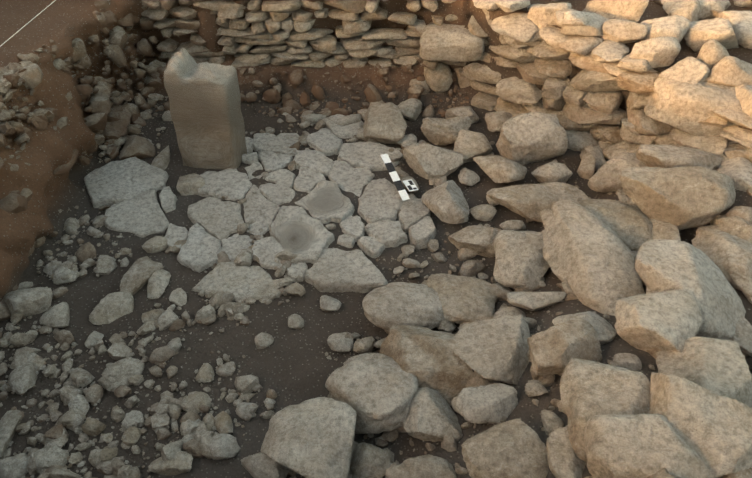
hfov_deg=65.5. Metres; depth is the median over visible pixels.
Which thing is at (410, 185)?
arrow card
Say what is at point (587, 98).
dry stone walls
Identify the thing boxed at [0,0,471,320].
section stones
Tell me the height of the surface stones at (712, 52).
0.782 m
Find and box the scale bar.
[380,154,409,200]
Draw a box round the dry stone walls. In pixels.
[140,0,751,162]
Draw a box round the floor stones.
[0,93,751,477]
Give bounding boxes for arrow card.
[403,179,417,190]
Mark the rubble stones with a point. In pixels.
(686, 412)
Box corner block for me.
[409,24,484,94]
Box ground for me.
[0,0,751,477]
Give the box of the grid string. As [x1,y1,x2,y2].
[0,0,55,46]
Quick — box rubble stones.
[0,0,751,477]
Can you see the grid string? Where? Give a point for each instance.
(26, 24)
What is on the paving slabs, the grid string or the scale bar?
the scale bar
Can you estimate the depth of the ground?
4.17 m
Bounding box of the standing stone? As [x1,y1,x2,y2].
[164,48,246,169]
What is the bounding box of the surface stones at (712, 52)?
[527,0,751,68]
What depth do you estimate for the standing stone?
4.67 m
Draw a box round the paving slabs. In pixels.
[84,114,436,300]
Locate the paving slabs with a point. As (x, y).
(127, 189)

